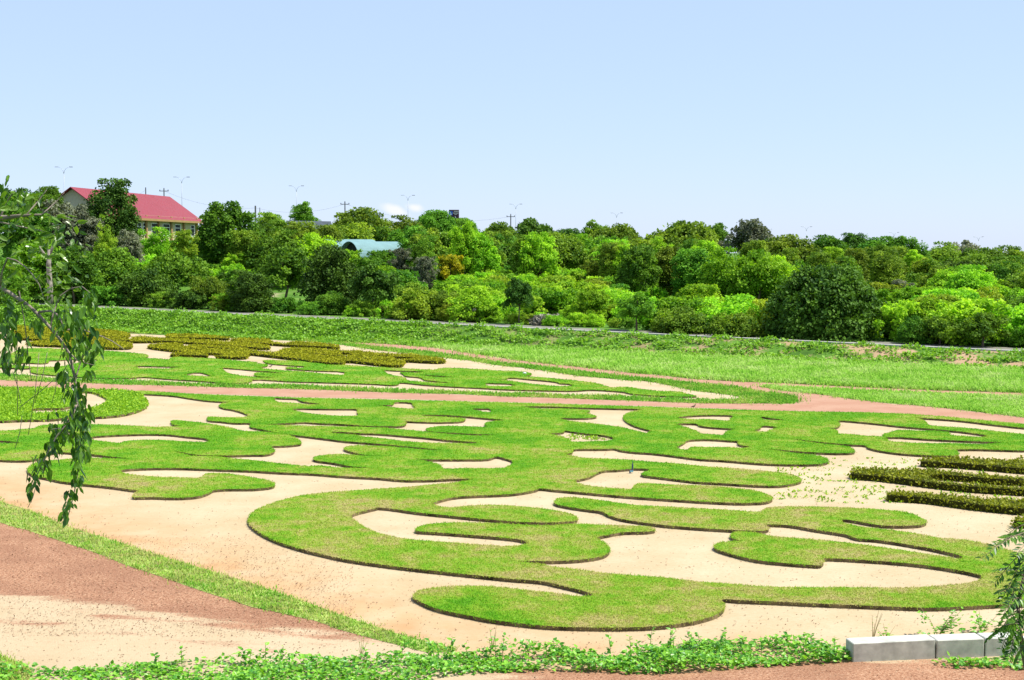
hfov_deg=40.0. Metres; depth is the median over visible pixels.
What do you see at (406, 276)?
scrub bush
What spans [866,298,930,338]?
scrub bush
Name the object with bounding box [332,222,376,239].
tree
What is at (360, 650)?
weed
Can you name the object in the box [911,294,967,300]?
scrub bush
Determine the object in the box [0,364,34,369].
lawn
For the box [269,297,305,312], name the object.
undergrowth bush
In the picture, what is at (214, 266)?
scrub bush
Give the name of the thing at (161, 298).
undergrowth bush
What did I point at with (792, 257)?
tree
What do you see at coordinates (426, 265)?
shrub
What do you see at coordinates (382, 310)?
undergrowth bush
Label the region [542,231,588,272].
tree
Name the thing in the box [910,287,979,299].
scrub bush
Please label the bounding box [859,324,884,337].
scrub bush
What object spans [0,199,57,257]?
tree
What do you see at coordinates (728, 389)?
grass verge
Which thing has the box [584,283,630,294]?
scrub bush
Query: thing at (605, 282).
scrub bush
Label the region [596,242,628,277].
tree
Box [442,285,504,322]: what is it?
scrub bush
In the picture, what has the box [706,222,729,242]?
tree
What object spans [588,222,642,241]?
tree
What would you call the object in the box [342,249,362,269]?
shrub
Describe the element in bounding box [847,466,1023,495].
hedge
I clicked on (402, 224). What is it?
tree
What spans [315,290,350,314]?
undergrowth bush
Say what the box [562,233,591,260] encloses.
tree
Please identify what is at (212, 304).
undergrowth bush
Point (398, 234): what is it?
tree
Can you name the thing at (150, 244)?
shrub
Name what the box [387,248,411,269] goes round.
shrub
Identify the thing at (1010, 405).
grass field
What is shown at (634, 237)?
tree
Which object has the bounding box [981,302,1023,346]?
scrub bush
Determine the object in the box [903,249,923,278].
tree
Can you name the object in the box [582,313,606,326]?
undergrowth bush
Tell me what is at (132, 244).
shrub
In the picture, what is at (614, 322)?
undergrowth bush
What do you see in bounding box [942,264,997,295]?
tree
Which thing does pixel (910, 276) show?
tree
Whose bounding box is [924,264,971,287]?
tree
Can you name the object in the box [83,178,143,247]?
tree
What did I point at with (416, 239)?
tree
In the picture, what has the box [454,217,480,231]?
tree
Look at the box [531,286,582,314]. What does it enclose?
scrub bush
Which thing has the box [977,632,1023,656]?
kerb block
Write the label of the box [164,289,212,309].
undergrowth bush
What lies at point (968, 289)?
scrub bush
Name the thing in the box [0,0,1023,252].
sky
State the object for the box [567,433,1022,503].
seedlings
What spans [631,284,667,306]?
scrub bush
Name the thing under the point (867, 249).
tree
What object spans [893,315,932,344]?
shrub
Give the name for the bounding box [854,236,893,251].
tree
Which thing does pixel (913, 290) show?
scrub bush
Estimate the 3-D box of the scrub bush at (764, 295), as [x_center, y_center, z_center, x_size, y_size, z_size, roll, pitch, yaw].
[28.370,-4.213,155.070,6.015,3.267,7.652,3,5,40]
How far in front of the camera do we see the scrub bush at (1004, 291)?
155.53 m
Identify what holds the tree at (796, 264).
on the hill
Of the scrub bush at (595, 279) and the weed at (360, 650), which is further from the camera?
the scrub bush at (595, 279)
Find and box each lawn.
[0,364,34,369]
[0,390,1023,631]
[11,348,695,397]
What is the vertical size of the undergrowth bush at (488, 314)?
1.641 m
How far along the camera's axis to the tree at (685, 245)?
217.47 m
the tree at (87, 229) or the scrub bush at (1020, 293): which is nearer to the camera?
the scrub bush at (1020, 293)
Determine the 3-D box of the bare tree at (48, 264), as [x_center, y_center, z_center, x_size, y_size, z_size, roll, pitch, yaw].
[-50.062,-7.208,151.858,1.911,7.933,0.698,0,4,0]
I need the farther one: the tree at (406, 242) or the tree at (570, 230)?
the tree at (570, 230)
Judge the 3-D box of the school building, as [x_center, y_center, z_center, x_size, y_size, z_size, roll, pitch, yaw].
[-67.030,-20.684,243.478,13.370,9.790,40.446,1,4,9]
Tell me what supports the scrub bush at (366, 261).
on the hill
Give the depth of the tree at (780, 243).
215.29 m
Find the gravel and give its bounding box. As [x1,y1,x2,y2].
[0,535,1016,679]
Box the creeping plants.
[0,300,1023,369]
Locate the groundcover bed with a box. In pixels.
[0,385,148,422]
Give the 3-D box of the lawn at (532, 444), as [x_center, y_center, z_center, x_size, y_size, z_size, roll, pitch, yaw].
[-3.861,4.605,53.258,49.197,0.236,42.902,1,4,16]
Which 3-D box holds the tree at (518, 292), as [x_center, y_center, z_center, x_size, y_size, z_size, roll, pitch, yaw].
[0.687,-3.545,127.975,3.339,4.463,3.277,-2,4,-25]
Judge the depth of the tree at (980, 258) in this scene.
208.01 m
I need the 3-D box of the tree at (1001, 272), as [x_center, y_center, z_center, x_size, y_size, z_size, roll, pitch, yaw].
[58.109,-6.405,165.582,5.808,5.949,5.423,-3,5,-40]
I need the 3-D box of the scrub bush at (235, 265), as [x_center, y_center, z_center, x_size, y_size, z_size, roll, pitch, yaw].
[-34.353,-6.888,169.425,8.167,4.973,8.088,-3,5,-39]
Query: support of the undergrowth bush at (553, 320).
on the embankment
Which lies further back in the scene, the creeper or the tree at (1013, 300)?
the tree at (1013, 300)
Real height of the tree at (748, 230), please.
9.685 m
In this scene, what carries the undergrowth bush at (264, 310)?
on the hill
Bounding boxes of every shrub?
[91,214,117,261]
[115,229,146,261]
[137,226,174,262]
[169,229,199,282]
[307,242,333,271]
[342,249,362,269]
[366,249,396,259]
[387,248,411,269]
[407,256,439,289]
[426,290,457,311]
[434,253,464,280]
[454,305,480,321]
[528,313,559,325]
[649,305,710,334]
[702,312,761,337]
[891,279,914,289]
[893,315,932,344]
[910,257,929,274]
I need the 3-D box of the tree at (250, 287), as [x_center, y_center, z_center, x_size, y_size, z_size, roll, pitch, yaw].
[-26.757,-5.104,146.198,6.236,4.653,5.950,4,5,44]
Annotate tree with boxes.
[0,175,124,527]
[0,187,30,226]
[0,191,46,261]
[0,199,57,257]
[0,256,32,303]
[7,236,73,302]
[31,194,64,247]
[32,185,61,196]
[36,199,83,251]
[40,246,53,307]
[41,245,104,303]
[57,203,103,254]
[78,247,140,287]
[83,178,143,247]
[114,267,177,306]
[133,249,212,296]
[188,275,229,308]
[193,200,265,265]
[224,230,261,266]
[224,269,275,312]
[241,228,307,283]
[254,222,275,237]
[255,212,286,232]
[256,247,309,297]
[272,221,320,241]
[273,224,305,242]
[288,201,320,220]
[292,244,360,305]
[295,232,336,267]
[315,224,343,244]
[332,206,392,231]
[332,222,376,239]
[346,262,402,315]
[370,225,396,241]
[386,223,426,242]
[388,214,424,231]
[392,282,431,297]
[397,225,421,249]
[404,228,437,288]
[405,231,445,280]
[407,227,448,252]
[410,231,471,272]
[415,209,456,234]
[448,221,479,274]
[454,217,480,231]
[458,231,501,273]
[476,230,506,271]
[482,221,518,241]
[490,231,513,270]
[494,233,517,266]
[501,277,534,322]
[508,234,539,274]
[515,217,556,235]
[517,231,562,277]
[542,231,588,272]
[556,228,584,236]
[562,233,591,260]
[578,254,599,280]
[580,219,609,236]
[581,235,627,259]
[585,239,629,276]
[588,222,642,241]
[588,246,598,261]
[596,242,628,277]
[604,244,629,277]
[613,246,663,297]
[615,238,655,248]
[615,290,657,329]
[625,235,642,240]
[639,243,659,263]
[642,220,719,247]
[646,246,687,295]
[650,236,677,253]
[669,248,725,297]
[679,238,698,252]
[690,239,726,260]
[696,246,761,304]
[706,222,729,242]
[718,218,775,255]
[725,248,789,307]
[737,239,771,257]
[759,234,825,264]
[761,254,799,291]
[773,247,800,269]
[795,259,828,267]
[804,252,831,268]
[809,234,852,252]
[810,255,866,284]
[823,246,844,264]
[833,247,870,281]
[840,232,867,255]
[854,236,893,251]
[862,245,908,279]
[864,244,904,281]
[867,250,908,284]
[874,235,932,260]
[890,245,909,257]
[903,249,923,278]
[905,258,959,282]
[913,264,944,287]
[914,315,967,344]
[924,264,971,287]
[926,241,961,265]
[939,259,995,277]
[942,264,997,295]
[947,252,988,266]
[951,239,980,252]
[955,311,1014,346]
[956,247,1006,263]
[975,522,1023,667]
[977,267,1004,284]
[985,255,1023,277]
[991,260,1019,281]
[994,245,1023,265]
[996,294,1023,317]
[999,277,1023,295]
[1006,269,1023,283]
[1019,271,1023,287]
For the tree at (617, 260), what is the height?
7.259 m
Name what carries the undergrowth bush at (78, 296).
on the embankment
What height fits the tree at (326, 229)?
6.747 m
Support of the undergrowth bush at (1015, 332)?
on the hill
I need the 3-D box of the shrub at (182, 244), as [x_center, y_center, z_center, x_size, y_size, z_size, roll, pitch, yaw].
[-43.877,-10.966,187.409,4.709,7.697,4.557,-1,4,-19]
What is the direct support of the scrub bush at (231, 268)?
on the hill
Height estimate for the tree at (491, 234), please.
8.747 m
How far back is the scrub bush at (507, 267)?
198.44 m
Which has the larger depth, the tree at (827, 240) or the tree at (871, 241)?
the tree at (827, 240)
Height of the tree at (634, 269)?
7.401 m
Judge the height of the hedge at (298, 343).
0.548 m
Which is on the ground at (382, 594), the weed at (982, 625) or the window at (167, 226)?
the weed at (982, 625)
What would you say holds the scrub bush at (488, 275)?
on the hill
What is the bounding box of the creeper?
[0,626,1022,679]
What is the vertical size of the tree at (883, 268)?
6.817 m
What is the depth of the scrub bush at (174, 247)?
206.47 m
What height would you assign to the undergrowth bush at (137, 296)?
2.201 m
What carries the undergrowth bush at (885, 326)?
on the hill
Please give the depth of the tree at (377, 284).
139.96 m
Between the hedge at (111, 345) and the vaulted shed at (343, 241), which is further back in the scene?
the vaulted shed at (343, 241)
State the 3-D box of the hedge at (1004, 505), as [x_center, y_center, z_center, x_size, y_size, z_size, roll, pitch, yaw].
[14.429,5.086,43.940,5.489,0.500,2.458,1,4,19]
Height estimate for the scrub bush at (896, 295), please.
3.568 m
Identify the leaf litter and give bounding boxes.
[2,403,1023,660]
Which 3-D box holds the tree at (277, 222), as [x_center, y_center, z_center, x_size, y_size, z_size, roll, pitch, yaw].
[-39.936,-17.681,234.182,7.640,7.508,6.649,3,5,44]
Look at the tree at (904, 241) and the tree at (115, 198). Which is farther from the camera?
the tree at (904, 241)
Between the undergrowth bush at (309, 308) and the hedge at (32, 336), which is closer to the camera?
the hedge at (32, 336)
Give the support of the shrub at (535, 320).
on the hill
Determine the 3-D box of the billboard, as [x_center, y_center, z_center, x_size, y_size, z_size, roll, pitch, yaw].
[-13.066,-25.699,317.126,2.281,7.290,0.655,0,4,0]
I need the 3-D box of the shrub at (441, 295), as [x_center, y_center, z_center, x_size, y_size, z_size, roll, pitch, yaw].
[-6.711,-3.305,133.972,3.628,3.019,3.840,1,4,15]
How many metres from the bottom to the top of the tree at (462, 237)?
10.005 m
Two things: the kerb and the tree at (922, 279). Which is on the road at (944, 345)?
the kerb
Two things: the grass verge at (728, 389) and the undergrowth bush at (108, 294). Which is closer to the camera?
the grass verge at (728, 389)
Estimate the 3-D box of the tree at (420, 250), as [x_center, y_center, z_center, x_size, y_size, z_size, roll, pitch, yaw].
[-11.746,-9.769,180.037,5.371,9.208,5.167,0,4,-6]
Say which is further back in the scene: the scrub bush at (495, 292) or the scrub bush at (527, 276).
the scrub bush at (527, 276)
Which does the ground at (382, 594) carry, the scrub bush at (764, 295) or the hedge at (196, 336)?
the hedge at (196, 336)
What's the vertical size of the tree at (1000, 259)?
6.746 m
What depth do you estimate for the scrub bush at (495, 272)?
183.34 m
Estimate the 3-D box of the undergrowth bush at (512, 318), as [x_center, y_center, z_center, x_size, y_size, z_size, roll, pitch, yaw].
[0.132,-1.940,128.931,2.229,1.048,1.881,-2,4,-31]
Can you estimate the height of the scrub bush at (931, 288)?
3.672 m
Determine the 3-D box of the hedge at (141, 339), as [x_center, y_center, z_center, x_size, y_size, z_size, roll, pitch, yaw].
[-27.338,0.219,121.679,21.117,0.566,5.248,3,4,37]
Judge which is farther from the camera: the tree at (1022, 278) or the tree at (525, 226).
the tree at (525, 226)
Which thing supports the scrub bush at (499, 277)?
on the hill
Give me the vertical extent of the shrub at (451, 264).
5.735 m
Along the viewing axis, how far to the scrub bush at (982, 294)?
138.88 m
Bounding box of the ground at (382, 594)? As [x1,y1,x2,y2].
[0,328,1023,671]
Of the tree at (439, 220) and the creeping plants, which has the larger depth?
the tree at (439, 220)
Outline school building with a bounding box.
[57,187,202,242]
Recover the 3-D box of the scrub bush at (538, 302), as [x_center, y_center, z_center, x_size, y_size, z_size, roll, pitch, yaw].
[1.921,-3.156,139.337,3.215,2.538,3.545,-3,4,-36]
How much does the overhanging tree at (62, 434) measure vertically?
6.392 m
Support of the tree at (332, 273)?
on the hill
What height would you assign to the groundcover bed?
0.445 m
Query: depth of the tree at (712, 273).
155.58 m
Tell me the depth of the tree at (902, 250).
237.30 m
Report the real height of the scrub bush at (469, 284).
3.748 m
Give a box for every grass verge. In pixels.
[0,370,809,404]
[0,496,459,679]
[170,332,810,401]
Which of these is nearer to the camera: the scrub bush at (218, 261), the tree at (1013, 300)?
the tree at (1013, 300)
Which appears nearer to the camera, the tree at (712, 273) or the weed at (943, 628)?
the weed at (943, 628)
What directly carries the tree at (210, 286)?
on the hill
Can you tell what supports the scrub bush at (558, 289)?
on the hill
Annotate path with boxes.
[0,332,1023,423]
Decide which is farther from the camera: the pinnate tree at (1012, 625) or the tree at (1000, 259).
the tree at (1000, 259)
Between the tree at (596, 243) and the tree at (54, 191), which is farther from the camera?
the tree at (54, 191)
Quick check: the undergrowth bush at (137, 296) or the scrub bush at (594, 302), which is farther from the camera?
the undergrowth bush at (137, 296)
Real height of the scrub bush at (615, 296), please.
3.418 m
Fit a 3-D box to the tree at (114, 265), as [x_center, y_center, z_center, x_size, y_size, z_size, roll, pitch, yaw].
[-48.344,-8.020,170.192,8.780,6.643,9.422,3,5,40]
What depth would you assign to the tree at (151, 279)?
155.63 m
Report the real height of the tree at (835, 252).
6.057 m
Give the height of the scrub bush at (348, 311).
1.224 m
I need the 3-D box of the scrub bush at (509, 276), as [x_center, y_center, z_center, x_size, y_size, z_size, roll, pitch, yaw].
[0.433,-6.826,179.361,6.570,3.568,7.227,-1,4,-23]
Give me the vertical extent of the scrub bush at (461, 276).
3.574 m
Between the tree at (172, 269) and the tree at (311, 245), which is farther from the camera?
the tree at (311, 245)
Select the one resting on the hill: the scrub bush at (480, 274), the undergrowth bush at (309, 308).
the scrub bush at (480, 274)
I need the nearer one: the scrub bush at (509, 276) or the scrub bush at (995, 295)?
the scrub bush at (995, 295)
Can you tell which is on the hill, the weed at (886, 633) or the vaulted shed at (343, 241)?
the vaulted shed at (343, 241)
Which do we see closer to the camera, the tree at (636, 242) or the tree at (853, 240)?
the tree at (636, 242)
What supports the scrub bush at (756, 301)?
on the hill
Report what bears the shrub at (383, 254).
on the hill
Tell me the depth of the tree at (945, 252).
277.74 m
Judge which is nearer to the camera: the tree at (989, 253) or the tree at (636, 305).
the tree at (636, 305)
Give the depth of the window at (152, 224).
241.42 m
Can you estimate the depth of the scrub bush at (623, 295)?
142.53 m
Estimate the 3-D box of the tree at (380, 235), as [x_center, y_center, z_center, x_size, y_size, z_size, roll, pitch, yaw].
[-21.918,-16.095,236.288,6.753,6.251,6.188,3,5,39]
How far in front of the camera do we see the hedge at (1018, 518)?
40.77 m
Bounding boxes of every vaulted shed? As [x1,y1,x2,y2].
[324,239,374,246]
[341,241,399,257]
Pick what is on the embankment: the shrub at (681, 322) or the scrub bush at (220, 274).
the shrub at (681, 322)
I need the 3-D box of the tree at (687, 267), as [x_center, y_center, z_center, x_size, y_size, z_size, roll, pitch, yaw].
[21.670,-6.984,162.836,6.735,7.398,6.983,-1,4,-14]
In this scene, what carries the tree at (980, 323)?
on the embankment
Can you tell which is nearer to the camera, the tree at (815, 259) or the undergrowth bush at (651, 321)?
the undergrowth bush at (651, 321)
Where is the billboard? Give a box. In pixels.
[449,210,458,219]
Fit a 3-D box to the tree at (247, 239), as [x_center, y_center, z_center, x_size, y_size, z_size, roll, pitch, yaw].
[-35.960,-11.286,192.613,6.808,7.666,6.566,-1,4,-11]
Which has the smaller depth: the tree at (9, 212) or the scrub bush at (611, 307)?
the scrub bush at (611, 307)
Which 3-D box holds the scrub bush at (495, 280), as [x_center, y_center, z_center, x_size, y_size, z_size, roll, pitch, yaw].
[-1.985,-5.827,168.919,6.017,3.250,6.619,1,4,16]
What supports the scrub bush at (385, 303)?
on the hill
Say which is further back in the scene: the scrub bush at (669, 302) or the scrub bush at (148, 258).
the scrub bush at (148, 258)
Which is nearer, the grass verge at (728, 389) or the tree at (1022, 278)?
the grass verge at (728, 389)
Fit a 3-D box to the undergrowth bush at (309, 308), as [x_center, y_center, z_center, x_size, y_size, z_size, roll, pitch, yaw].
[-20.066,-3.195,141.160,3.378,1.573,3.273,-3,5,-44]
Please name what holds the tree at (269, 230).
on the hill
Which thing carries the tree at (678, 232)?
on the hill
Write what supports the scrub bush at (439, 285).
on the hill
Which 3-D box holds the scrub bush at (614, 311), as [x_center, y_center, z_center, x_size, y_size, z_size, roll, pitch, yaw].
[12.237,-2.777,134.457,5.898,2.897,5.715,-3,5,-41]
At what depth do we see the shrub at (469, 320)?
130.48 m
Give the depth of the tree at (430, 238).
185.16 m
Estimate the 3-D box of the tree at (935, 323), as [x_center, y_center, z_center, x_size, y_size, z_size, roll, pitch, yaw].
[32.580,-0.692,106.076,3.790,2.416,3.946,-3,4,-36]
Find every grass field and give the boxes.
[364,339,1023,393]
[752,383,1023,417]
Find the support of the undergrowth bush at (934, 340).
on the embankment
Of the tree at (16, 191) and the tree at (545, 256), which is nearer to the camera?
the tree at (545, 256)
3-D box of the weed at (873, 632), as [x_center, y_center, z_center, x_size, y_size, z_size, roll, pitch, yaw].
[7.466,5.856,28.785,0.248,0.710,0.171,0,4,0]
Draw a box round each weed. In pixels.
[350,638,373,657]
[871,611,881,636]
[876,624,894,636]
[917,604,963,633]
[967,611,997,632]
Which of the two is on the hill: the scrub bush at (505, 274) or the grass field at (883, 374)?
the scrub bush at (505, 274)
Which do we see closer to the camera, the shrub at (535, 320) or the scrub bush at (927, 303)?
the scrub bush at (927, 303)
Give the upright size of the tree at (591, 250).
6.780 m
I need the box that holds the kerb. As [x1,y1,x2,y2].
[16,303,1019,351]
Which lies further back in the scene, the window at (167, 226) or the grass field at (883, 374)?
the window at (167, 226)
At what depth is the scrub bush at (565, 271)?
188.45 m
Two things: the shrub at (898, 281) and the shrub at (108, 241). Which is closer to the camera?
the shrub at (898, 281)
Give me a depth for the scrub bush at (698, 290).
147.62 m
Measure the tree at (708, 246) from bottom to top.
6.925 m
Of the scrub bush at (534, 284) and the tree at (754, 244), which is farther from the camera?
the tree at (754, 244)
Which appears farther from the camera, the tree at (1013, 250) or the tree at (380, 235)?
the tree at (1013, 250)
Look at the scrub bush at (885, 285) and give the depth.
163.20 m
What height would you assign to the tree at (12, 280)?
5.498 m
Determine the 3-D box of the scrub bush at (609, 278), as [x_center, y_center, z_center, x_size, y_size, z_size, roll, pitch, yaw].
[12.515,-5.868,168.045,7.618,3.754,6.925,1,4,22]
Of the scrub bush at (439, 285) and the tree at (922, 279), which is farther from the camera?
the tree at (922, 279)
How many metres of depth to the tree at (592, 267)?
177.07 m
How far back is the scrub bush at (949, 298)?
119.92 m
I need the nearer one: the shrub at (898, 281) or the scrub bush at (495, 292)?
the scrub bush at (495, 292)
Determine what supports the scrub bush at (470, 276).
on the hill
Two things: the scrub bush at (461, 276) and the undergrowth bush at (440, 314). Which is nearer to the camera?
the undergrowth bush at (440, 314)
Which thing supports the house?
on the hill
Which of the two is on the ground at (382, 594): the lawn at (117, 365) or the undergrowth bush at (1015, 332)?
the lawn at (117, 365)
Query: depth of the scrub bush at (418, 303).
133.31 m
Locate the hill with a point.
(297, 297)
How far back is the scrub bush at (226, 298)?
146.59 m
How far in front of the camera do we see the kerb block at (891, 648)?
27.58 m
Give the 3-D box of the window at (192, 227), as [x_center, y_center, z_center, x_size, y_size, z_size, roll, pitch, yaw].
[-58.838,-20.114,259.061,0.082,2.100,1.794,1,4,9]
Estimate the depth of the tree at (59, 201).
194.75 m
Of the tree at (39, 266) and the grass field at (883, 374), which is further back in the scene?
the tree at (39, 266)
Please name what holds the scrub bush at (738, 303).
on the hill
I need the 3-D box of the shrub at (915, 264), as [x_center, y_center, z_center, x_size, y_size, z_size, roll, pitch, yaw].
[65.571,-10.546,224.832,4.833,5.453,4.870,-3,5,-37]
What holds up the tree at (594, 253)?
on the hill
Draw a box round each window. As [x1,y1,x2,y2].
[151,223,157,233]
[163,224,169,235]
[175,224,180,235]
[190,225,194,236]
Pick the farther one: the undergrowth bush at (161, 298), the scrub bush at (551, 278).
the scrub bush at (551, 278)
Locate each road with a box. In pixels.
[0,523,1023,679]
[14,302,1023,349]
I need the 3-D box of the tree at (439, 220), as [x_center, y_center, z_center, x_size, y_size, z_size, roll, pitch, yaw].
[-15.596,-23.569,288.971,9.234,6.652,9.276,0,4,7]
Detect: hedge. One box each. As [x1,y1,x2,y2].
[13,324,131,337]
[14,331,129,341]
[25,339,132,349]
[130,335,270,349]
[147,342,446,367]
[165,332,229,340]
[230,337,339,349]
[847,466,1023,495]
[885,488,1023,515]
[917,454,1023,474]
[1010,514,1023,528]
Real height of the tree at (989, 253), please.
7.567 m
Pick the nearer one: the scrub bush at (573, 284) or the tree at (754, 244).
the scrub bush at (573, 284)
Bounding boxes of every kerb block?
[846,634,934,661]
[929,633,983,658]
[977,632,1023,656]
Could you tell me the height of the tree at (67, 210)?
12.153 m
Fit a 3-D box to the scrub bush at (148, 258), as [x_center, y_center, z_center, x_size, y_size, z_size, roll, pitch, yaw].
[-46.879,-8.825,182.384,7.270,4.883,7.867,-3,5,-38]
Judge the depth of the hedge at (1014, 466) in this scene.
51.93 m
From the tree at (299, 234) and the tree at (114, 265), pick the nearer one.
the tree at (114, 265)
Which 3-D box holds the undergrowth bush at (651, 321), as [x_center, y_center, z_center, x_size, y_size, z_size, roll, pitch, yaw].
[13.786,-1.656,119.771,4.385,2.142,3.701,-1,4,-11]
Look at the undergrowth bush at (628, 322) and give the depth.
123.34 m
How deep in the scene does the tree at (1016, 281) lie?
159.39 m
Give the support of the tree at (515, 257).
on the hill
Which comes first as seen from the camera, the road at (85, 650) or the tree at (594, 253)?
the road at (85, 650)
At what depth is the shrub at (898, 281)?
164.44 m
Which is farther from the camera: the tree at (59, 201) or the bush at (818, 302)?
the tree at (59, 201)
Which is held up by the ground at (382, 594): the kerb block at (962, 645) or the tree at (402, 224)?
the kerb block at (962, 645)
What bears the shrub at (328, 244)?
on the hill
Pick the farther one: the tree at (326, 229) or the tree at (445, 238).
the tree at (326, 229)
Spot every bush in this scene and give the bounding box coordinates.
[53,283,93,302]
[79,285,124,305]
[125,288,155,306]
[131,253,176,288]
[147,291,181,307]
[159,240,177,249]
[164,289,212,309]
[198,263,255,301]
[205,263,220,273]
[208,252,229,267]
[208,292,235,311]
[209,294,244,310]
[210,266,240,298]
[216,269,233,287]
[219,252,245,268]
[219,269,270,294]
[249,294,272,311]
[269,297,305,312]
[294,300,327,314]
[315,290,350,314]
[342,306,369,316]
[350,299,379,317]
[353,255,392,276]
[367,269,428,306]
[374,297,421,318]
[375,305,392,317]
[376,265,402,271]
[383,287,440,320]
[385,256,405,262]
[431,279,460,290]
[435,302,464,321]
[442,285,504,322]
[443,284,460,295]
[445,274,469,280]
[449,282,489,295]
[451,274,474,279]
[456,284,523,317]
[459,278,505,295]
[471,271,492,278]
[471,306,502,322]
[477,273,493,279]
[482,278,509,290]
[486,274,510,291]
[487,269,512,274]
[488,272,519,280]
[490,295,516,318]
[498,273,540,282]
[501,264,517,272]
[502,313,523,323]
[511,274,534,282]
[516,273,541,282]
[517,280,564,310]
[517,295,547,314]
[520,313,536,324]
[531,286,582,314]
[535,284,562,290]
[539,274,575,283]
[541,314,570,326]
[546,285,574,311]
[556,279,592,299]
[558,267,585,276]
[558,305,574,317]
[560,312,588,326]
[563,290,614,319]
[570,270,585,281]
[579,276,600,281]
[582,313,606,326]
[583,277,611,285]
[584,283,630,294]
[596,289,619,316]
[597,281,610,285]
[598,275,644,296]
[600,303,616,321]
[604,287,643,299]
[607,317,621,327]
[608,296,658,324]
[609,283,634,292]
[618,317,638,328]
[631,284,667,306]
[637,319,650,329]
[648,295,712,324]
[650,309,686,329]
[676,283,725,302]
[693,297,720,308]
[695,293,765,332]
[746,298,784,336]
[749,289,775,308]
[759,263,893,341]
[853,288,909,316]
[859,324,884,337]
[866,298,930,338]
[869,281,907,291]
[882,316,902,339]
[900,285,925,300]
[905,296,949,339]
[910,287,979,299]
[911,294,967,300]
[914,293,959,304]
[920,293,960,298]
[921,286,945,290]
[923,297,1010,345]
[931,335,948,343]
[932,287,988,296]
[976,291,988,297]
[977,285,1007,300]
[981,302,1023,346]
[989,283,1021,297]
[1001,324,1023,346]
[1011,289,1023,297]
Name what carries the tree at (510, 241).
on the hill
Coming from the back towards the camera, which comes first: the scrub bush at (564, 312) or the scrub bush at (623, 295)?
the scrub bush at (623, 295)
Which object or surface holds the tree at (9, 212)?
on the hill
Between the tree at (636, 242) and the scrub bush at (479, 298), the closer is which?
the scrub bush at (479, 298)
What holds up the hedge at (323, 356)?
on the ground at (382, 594)
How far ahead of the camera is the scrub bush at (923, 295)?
123.34 m
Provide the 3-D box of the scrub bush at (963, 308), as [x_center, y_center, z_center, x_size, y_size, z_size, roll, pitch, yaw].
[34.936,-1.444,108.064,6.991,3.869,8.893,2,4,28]
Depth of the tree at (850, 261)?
150.48 m
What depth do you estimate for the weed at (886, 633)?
28.95 m
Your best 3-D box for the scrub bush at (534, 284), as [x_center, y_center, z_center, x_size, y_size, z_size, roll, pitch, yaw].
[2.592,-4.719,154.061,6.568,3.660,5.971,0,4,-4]
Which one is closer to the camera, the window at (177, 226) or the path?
the path
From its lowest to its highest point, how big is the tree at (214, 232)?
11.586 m
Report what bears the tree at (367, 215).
on the hill
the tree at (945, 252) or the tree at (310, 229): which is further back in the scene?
the tree at (945, 252)
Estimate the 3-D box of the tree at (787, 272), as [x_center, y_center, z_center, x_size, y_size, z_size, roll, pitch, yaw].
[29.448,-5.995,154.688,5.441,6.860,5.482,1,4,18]
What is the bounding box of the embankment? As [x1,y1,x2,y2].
[0,301,1023,367]
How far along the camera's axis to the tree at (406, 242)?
217.45 m
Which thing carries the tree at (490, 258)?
on the hill
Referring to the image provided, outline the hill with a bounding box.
[0,240,1021,346]
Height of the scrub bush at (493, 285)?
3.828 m
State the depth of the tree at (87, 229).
188.60 m
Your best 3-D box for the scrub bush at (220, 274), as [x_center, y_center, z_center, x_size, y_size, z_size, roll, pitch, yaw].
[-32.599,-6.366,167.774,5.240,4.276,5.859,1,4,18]
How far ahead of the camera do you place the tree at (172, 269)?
161.27 m
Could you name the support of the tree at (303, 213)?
on the hill
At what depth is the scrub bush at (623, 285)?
151.70 m
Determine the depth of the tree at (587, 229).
313.18 m
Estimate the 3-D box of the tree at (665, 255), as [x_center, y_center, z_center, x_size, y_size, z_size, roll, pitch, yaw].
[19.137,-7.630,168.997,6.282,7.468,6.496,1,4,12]
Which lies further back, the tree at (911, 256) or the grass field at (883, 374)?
the tree at (911, 256)
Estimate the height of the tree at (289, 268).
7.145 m
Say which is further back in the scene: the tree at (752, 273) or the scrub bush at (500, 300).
the tree at (752, 273)
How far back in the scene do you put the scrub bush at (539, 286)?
148.53 m
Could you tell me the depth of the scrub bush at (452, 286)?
139.51 m
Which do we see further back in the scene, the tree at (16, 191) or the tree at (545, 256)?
the tree at (16, 191)
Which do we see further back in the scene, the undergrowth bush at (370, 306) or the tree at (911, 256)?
the tree at (911, 256)
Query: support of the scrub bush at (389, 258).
on the hill
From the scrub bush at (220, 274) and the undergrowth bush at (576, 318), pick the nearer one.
the undergrowth bush at (576, 318)
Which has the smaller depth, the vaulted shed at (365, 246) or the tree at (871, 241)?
the vaulted shed at (365, 246)
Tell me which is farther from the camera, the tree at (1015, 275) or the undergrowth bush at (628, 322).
the tree at (1015, 275)
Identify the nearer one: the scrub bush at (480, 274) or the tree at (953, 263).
the scrub bush at (480, 274)
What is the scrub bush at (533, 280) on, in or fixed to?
on the hill
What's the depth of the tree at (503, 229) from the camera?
266.92 m

